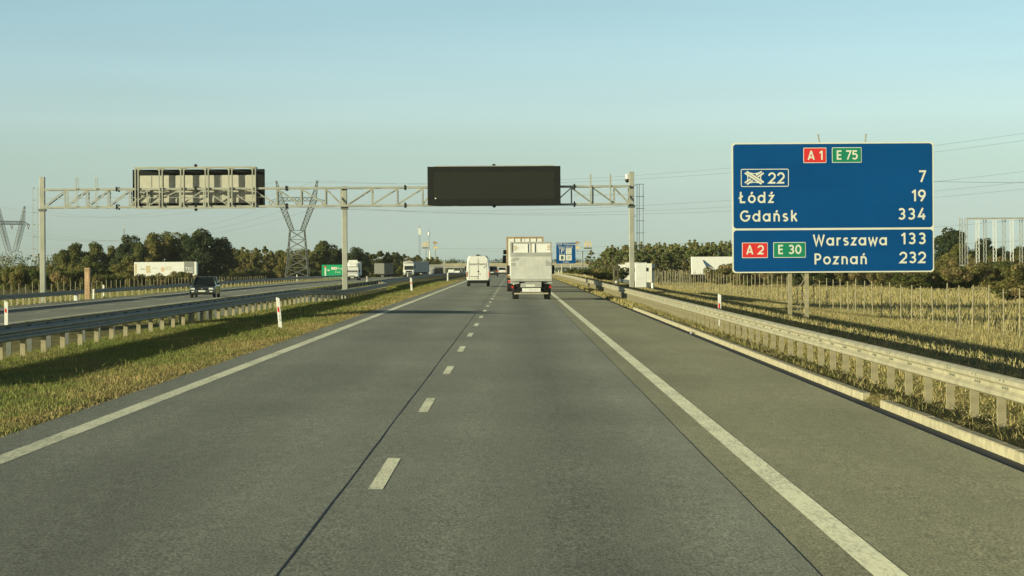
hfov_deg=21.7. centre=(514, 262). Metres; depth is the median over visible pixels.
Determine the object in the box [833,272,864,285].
scrub bush
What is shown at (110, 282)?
shrub
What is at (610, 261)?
pine tree
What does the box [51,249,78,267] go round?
deciduous tree
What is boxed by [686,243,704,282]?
pine tree
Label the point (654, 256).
pine tree
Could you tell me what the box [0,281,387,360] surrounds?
guardrail
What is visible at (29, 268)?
shrub
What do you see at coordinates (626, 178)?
traffic camera
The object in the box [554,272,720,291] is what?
dry meadow grass
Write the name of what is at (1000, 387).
guardrail
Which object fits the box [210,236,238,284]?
deciduous tree
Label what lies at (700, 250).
pine tree
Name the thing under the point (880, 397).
washed straw
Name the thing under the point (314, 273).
shrub
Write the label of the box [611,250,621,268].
pine tree
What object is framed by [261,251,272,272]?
woodland tree
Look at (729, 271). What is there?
scrub bush
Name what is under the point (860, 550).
lane marking
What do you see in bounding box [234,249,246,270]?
woodland tree
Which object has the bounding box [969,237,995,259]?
deciduous tree
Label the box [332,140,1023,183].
power line
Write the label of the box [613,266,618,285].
emergency phone
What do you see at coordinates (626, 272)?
roadside shrub
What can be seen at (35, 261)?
wood
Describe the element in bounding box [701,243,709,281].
pine tree
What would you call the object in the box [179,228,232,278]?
deciduous tree
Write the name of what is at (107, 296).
roadside grass
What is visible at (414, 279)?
guardrail
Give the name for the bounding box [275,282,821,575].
road seam
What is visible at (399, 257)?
woodland tree
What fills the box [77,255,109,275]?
deciduous tree
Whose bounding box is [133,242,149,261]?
deciduous tree
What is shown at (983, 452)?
gutter
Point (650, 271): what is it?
depot building
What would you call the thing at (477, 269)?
delivery van
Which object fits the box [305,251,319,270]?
woodland tree
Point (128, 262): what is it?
deciduous tree
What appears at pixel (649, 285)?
guardrail
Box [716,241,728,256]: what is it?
pine tree
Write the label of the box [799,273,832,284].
scrub bush
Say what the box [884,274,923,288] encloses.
scrub bush
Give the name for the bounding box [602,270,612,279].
roadside shrub
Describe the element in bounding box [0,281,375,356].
guardrail
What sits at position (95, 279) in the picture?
shrub
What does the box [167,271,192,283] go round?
shrub
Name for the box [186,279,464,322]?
median grass
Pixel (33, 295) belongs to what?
guardrail
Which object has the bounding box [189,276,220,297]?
saloon car
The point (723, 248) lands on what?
pine tree
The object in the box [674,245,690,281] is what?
pine tree
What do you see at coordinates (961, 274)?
scrub bush
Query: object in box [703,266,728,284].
scrub bush
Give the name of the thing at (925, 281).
scrub bush
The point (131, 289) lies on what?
guardrail
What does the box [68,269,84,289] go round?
shrub
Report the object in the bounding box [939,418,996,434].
washed straw
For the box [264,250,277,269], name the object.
woodland tree
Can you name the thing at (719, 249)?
pine tree
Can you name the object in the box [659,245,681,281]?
pine tree
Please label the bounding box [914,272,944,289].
scrub bush
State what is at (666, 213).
power line
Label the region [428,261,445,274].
service building
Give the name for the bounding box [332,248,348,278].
deciduous tree
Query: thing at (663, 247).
pine tree
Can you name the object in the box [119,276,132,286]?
shrub
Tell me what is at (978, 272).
scrub bush
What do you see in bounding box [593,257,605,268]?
pine tree
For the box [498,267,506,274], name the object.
hatchback car
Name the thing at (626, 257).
pine tree
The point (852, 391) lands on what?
kerb
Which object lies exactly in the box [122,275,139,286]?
shrub
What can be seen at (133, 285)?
wire fence
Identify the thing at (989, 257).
scrub bush
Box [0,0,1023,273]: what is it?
sky
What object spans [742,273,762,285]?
scrub bush
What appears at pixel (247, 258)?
woodland tree
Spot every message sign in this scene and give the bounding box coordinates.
[133,164,264,210]
[427,164,560,207]
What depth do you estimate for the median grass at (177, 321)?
154.10 m
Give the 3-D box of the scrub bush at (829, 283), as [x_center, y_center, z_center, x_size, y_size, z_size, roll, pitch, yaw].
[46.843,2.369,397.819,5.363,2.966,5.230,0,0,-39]
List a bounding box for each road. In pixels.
[0,274,820,575]
[0,277,400,325]
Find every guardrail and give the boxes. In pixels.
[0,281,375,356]
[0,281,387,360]
[0,290,84,305]
[95,275,352,297]
[373,273,442,285]
[378,273,465,286]
[552,273,593,287]
[591,280,1023,429]
[619,278,653,288]
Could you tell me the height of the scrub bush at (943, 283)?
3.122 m
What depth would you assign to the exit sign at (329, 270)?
514.96 m
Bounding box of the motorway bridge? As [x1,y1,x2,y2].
[442,263,588,268]
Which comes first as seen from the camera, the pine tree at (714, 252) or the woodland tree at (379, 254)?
the pine tree at (714, 252)
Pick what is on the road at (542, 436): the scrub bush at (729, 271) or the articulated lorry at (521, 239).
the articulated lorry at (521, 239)
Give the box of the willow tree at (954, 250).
[939,243,974,261]
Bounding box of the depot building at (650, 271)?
[618,262,654,281]
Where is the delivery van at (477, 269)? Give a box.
[465,255,492,285]
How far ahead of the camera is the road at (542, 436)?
25.22 m
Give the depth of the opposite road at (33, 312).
177.95 m
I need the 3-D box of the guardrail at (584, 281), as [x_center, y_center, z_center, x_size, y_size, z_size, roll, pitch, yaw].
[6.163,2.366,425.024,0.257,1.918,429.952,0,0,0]
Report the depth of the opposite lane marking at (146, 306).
173.78 m
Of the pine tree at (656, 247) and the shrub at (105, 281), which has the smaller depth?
the shrub at (105, 281)
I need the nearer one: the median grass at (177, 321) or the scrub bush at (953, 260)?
the median grass at (177, 321)
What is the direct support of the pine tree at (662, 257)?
on the ground at (55, 341)
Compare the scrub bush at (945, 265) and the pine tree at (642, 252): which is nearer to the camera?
the scrub bush at (945, 265)
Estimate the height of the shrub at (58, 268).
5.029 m
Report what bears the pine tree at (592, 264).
on the ground at (55, 341)
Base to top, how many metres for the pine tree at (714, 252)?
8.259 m
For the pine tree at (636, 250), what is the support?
on the ground at (55, 341)
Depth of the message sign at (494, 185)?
179.84 m
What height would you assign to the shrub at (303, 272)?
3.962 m
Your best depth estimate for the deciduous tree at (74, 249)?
638.83 m
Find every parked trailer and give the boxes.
[134,262,197,277]
[374,263,392,276]
[691,257,731,278]
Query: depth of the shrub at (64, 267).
519.37 m
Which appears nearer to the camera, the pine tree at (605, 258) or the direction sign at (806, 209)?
the direction sign at (806, 209)
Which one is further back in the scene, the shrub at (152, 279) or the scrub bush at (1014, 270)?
the shrub at (152, 279)
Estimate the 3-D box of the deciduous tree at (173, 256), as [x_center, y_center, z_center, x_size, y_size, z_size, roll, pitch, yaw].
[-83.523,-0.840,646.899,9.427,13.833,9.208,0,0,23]
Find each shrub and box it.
[0,267,14,292]
[1,269,23,293]
[14,266,31,292]
[18,265,33,290]
[20,265,39,290]
[26,271,39,288]
[46,264,63,286]
[46,268,59,291]
[49,270,68,290]
[55,264,67,269]
[61,269,74,290]
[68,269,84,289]
[90,273,105,289]
[99,275,109,287]
[107,274,123,287]
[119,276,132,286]
[121,273,132,285]
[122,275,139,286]
[125,274,147,285]
[145,272,165,285]
[164,273,180,284]
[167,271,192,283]
[182,272,198,286]
[221,270,246,284]
[236,270,253,283]
[245,270,259,282]
[253,272,269,282]
[267,270,279,282]
[276,269,292,281]
[280,269,299,280]
[291,268,308,280]
[307,272,324,279]
[566,268,578,273]
[572,269,591,275]
[585,272,598,278]
[589,268,603,279]
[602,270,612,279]
[603,268,624,277]
[620,267,628,278]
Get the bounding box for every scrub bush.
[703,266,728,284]
[716,263,731,279]
[724,268,735,282]
[727,273,757,287]
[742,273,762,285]
[758,273,783,286]
[772,273,798,284]
[785,273,816,286]
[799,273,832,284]
[814,272,844,285]
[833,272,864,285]
[854,272,873,285]
[866,272,892,286]
[882,272,900,279]
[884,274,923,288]
[892,272,921,277]
[897,276,933,290]
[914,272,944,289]
[922,269,957,289]
[934,262,943,271]
[935,253,966,266]
[940,263,966,272]
[940,267,973,289]
[952,261,988,288]
[959,254,982,266]
[965,263,995,286]
[969,262,1004,289]
[975,256,1003,261]
[984,256,1009,263]
[985,277,1023,301]
[988,260,1013,268]
[999,261,1023,281]
[1006,255,1023,263]
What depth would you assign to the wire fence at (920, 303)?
172.25 m
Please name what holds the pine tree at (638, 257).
on the ground at (55, 341)
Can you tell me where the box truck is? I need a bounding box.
[507,242,553,298]
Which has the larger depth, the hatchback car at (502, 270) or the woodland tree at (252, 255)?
the woodland tree at (252, 255)
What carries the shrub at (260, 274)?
on the ground at (55, 341)
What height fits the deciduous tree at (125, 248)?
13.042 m
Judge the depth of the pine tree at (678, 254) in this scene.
517.59 m
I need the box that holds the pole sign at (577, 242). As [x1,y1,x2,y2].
[575,241,591,267]
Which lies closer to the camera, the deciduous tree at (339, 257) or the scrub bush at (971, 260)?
the scrub bush at (971, 260)
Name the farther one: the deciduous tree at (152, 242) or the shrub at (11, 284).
the deciduous tree at (152, 242)
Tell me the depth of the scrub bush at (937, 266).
436.50 m
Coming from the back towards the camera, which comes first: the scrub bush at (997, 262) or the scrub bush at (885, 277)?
the scrub bush at (997, 262)
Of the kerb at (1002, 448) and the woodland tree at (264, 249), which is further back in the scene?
the woodland tree at (264, 249)
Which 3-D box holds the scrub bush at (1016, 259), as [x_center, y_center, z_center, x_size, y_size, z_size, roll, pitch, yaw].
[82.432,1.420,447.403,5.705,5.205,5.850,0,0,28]
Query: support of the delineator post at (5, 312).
on the ground at (55, 341)
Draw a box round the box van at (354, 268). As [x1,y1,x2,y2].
[348,260,361,279]
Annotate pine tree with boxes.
[585,250,597,268]
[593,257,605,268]
[598,252,606,267]
[601,248,611,268]
[604,245,620,268]
[607,250,621,268]
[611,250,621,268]
[616,246,627,264]
[619,245,628,263]
[622,246,628,263]
[634,247,639,262]
[636,242,643,260]
[638,247,649,262]
[645,245,656,280]
[648,246,659,280]
[654,243,668,281]
[654,247,669,281]
[655,243,672,273]
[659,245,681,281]
[659,247,674,279]
[660,244,675,281]
[668,245,685,281]
[672,244,688,280]
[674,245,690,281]
[680,243,690,281]
[680,244,696,282]
[685,244,697,275]
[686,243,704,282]
[690,246,704,282]
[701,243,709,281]
[707,242,719,256]
[708,245,729,281]
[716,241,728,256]
[719,246,728,256]
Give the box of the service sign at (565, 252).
[556,243,575,273]
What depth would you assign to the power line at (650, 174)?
537.16 m
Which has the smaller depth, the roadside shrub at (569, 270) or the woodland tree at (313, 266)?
the roadside shrub at (569, 270)
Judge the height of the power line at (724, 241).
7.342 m
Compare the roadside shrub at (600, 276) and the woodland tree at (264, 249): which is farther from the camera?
the woodland tree at (264, 249)
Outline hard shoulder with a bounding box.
[550,279,1023,575]
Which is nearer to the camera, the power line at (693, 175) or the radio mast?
the power line at (693, 175)
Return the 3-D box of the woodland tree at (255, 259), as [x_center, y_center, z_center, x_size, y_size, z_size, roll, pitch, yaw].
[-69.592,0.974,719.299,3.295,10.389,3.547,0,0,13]
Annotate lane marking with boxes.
[0,278,907,575]
[2,277,383,323]
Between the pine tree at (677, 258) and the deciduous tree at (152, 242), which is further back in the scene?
the deciduous tree at (152, 242)
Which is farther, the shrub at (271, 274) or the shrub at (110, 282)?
the shrub at (271, 274)
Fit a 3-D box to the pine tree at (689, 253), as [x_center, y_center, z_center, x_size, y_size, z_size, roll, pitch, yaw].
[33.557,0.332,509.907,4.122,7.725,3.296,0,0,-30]
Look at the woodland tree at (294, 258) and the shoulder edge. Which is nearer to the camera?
the shoulder edge
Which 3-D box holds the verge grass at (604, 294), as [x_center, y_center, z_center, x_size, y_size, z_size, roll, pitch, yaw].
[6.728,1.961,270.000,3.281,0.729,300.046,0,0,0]
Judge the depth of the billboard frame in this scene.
419.98 m
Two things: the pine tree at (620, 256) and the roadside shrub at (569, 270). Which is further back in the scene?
the pine tree at (620, 256)
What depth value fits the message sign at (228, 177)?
181.62 m
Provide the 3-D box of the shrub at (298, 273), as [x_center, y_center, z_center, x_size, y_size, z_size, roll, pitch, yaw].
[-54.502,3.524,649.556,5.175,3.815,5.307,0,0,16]
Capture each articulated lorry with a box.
[402,261,428,276]
[503,237,542,290]
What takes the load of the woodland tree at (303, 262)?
on the ground at (55, 341)
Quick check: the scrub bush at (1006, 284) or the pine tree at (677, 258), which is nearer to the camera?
the scrub bush at (1006, 284)
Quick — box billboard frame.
[959,217,1023,282]
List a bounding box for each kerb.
[633,307,870,400]
[880,400,1023,464]
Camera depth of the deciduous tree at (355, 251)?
738.90 m
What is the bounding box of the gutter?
[629,309,1023,471]
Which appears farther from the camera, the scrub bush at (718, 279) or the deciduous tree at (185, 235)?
the deciduous tree at (185, 235)
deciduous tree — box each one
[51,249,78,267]
[53,242,96,268]
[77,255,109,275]
[79,241,114,275]
[98,245,119,274]
[109,234,139,272]
[109,255,136,275]
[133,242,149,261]
[143,232,171,280]
[157,230,185,261]
[177,232,201,267]
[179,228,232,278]
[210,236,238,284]
[308,240,338,278]
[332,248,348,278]
[348,246,372,275]
[934,226,970,261]
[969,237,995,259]
[995,246,1012,259]
[1008,246,1023,260]
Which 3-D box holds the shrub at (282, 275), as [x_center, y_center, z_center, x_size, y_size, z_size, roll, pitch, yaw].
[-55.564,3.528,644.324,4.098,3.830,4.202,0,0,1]
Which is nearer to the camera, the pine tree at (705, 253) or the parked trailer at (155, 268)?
the pine tree at (705, 253)
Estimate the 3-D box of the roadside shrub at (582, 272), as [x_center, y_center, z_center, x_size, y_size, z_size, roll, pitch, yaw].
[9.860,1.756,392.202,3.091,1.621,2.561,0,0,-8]
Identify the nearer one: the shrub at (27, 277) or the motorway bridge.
the shrub at (27, 277)
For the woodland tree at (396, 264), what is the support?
on the ground at (55, 341)
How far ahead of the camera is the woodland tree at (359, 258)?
728.95 m
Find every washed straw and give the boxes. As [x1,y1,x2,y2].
[760,352,784,358]
[860,392,907,407]
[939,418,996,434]
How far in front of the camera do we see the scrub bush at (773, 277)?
385.63 m
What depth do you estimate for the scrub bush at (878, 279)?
386.06 m
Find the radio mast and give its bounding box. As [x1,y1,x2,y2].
[428,230,430,258]
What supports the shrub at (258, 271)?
on the ground at (55, 341)
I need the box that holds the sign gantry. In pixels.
[32,172,644,302]
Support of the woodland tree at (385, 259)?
on the ground at (55, 341)
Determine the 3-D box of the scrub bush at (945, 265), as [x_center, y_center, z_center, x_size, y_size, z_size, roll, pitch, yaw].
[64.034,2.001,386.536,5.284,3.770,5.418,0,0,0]
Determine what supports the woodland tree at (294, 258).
on the ground at (55, 341)
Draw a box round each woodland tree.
[233,247,239,272]
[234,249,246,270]
[236,251,245,283]
[242,249,251,270]
[245,250,254,270]
[248,249,257,283]
[251,247,260,283]
[257,249,263,283]
[259,246,268,270]
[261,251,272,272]
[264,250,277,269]
[267,251,276,270]
[271,250,281,271]
[276,251,289,271]
[285,251,297,270]
[294,251,301,266]
[296,249,312,270]
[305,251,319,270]
[308,251,315,268]
[355,252,365,277]
[365,254,379,277]
[369,251,383,274]
[379,255,388,276]
[387,255,396,276]
[389,252,401,275]
[395,252,402,276]
[398,254,406,276]
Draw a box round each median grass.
[0,314,360,436]
[2,280,376,325]
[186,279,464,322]
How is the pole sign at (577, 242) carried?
on the ground at (55, 341)
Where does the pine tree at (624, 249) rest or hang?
on the ground at (55, 341)
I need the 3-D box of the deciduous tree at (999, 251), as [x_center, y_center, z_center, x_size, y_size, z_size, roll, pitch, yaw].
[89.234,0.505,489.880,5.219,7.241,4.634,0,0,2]
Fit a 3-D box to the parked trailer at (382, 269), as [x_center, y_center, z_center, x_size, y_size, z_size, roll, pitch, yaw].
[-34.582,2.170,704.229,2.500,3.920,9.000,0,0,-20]
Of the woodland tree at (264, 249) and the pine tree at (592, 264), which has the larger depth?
the woodland tree at (264, 249)
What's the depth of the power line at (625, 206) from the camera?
549.90 m
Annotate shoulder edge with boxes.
[552,278,625,306]
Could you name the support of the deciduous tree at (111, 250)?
on the ground at (55, 341)
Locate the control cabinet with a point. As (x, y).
(640, 274)
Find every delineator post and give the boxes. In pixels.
[4,301,7,324]
[276,297,281,326]
[718,294,720,324]
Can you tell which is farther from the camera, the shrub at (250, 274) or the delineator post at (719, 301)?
the shrub at (250, 274)
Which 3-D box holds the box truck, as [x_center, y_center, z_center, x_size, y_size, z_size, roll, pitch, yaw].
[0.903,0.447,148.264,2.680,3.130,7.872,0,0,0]
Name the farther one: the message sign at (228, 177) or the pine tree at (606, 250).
the pine tree at (606, 250)
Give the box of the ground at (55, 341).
[0,275,1023,448]
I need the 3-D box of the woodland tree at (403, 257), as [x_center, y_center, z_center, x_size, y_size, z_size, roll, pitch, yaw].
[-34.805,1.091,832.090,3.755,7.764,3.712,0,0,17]
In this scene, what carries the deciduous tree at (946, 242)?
on the ground at (55, 341)
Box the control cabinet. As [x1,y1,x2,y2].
[635,263,645,287]
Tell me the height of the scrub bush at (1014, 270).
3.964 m
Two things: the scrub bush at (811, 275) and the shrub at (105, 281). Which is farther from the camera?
the shrub at (105, 281)
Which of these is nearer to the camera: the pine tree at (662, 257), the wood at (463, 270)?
the pine tree at (662, 257)
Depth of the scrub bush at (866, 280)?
402.67 m
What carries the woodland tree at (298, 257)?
on the ground at (55, 341)
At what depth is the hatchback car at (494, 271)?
392.88 m
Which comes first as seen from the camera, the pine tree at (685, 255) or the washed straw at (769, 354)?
the washed straw at (769, 354)
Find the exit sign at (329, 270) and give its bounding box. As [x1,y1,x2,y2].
[322,265,341,277]
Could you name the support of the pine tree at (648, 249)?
on the ground at (55, 341)
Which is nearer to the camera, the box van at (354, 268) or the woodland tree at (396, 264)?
the box van at (354, 268)
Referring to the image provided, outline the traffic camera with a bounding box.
[625,174,628,182]
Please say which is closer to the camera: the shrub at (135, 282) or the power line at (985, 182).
the shrub at (135, 282)
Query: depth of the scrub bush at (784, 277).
407.91 m
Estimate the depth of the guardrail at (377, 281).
276.03 m
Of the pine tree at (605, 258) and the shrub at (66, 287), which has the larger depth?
the pine tree at (605, 258)
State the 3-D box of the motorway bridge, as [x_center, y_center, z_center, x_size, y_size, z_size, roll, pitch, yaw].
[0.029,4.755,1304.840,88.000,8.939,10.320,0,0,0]
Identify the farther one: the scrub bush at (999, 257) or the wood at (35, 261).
the wood at (35, 261)
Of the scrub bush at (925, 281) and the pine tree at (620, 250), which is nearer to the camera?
the scrub bush at (925, 281)
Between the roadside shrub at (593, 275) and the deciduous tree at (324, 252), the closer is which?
the roadside shrub at (593, 275)
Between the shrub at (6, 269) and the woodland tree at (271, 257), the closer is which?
the shrub at (6, 269)
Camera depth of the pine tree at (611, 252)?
469.82 m
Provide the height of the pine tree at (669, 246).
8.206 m
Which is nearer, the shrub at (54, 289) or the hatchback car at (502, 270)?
the shrub at (54, 289)
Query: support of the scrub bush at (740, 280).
on the ground at (55, 341)
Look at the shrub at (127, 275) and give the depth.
487.68 m
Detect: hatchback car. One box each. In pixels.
[490,266,498,276]
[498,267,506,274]
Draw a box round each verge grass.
[552,274,692,308]
[627,297,1023,447]
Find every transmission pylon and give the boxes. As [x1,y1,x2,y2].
[0,206,29,265]
[268,180,324,280]
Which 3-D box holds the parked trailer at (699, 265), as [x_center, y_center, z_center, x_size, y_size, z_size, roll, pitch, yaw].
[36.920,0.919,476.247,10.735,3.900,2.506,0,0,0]
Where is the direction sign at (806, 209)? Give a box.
[732,134,933,319]
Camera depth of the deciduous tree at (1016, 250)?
489.22 m
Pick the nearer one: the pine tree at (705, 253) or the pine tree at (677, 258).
the pine tree at (705, 253)
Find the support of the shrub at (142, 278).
on the ground at (55, 341)
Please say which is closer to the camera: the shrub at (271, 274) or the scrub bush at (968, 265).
the scrub bush at (968, 265)
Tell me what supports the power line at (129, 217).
attached to the transmission pylon at (302, 239)
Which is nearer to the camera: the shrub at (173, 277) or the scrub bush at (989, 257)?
the scrub bush at (989, 257)
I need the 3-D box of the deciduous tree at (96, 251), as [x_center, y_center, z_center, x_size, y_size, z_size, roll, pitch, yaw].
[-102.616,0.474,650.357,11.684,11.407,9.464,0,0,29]
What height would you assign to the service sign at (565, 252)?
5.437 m
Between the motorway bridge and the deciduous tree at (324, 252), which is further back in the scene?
the motorway bridge
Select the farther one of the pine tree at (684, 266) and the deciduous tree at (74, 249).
the deciduous tree at (74, 249)
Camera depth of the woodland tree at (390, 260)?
728.64 m
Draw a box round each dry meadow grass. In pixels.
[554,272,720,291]
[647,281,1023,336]
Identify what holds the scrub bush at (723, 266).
on the ground at (55, 341)
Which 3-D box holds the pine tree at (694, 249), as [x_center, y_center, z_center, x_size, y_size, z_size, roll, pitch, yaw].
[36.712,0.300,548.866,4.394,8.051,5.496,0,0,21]
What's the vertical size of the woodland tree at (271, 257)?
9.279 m
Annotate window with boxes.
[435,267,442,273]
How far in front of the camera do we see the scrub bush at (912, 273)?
394.85 m
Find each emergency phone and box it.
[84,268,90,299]
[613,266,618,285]
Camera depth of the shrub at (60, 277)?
420.46 m
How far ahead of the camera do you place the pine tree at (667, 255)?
517.35 m
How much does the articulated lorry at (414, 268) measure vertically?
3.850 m
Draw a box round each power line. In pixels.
[1,207,266,240]
[34,186,299,217]
[287,133,1023,183]
[297,171,1023,210]
[320,182,1018,212]
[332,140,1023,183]
[359,189,1019,214]
[435,220,1015,248]
[934,181,1012,182]
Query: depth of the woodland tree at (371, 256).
753.63 m
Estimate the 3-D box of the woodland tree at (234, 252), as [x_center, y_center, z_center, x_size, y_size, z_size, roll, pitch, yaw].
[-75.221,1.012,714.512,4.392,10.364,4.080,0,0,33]
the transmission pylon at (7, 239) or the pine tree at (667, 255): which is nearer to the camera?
the pine tree at (667, 255)
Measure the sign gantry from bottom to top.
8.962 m
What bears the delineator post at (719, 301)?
on the ground at (55, 341)
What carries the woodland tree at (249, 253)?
on the ground at (55, 341)
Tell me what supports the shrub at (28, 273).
on the ground at (55, 341)
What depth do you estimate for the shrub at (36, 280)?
432.75 m
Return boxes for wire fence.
[0,276,265,300]
[654,270,1020,338]
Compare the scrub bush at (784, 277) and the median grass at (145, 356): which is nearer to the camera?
the median grass at (145, 356)
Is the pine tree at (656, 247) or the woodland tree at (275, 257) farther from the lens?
the woodland tree at (275, 257)
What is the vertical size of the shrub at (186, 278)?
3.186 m
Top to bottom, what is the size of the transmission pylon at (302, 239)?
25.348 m
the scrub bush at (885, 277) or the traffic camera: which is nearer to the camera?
the traffic camera
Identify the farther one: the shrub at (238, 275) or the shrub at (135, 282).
the shrub at (238, 275)
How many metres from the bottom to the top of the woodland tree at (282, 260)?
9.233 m
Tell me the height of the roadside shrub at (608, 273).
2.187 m
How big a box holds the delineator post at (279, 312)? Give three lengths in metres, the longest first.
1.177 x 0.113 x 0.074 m
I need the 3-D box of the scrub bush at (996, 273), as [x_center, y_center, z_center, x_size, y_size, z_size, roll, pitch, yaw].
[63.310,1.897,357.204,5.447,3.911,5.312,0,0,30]
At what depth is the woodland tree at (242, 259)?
723.66 m
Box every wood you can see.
[0,249,1011,271]
[373,258,594,273]
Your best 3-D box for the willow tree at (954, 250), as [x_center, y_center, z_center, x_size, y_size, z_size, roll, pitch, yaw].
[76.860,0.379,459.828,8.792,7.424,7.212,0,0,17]
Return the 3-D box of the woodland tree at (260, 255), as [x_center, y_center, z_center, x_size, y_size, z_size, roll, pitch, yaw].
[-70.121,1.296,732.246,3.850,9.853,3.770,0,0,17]
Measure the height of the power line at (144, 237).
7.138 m
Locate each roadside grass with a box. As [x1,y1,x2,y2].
[0,279,333,306]

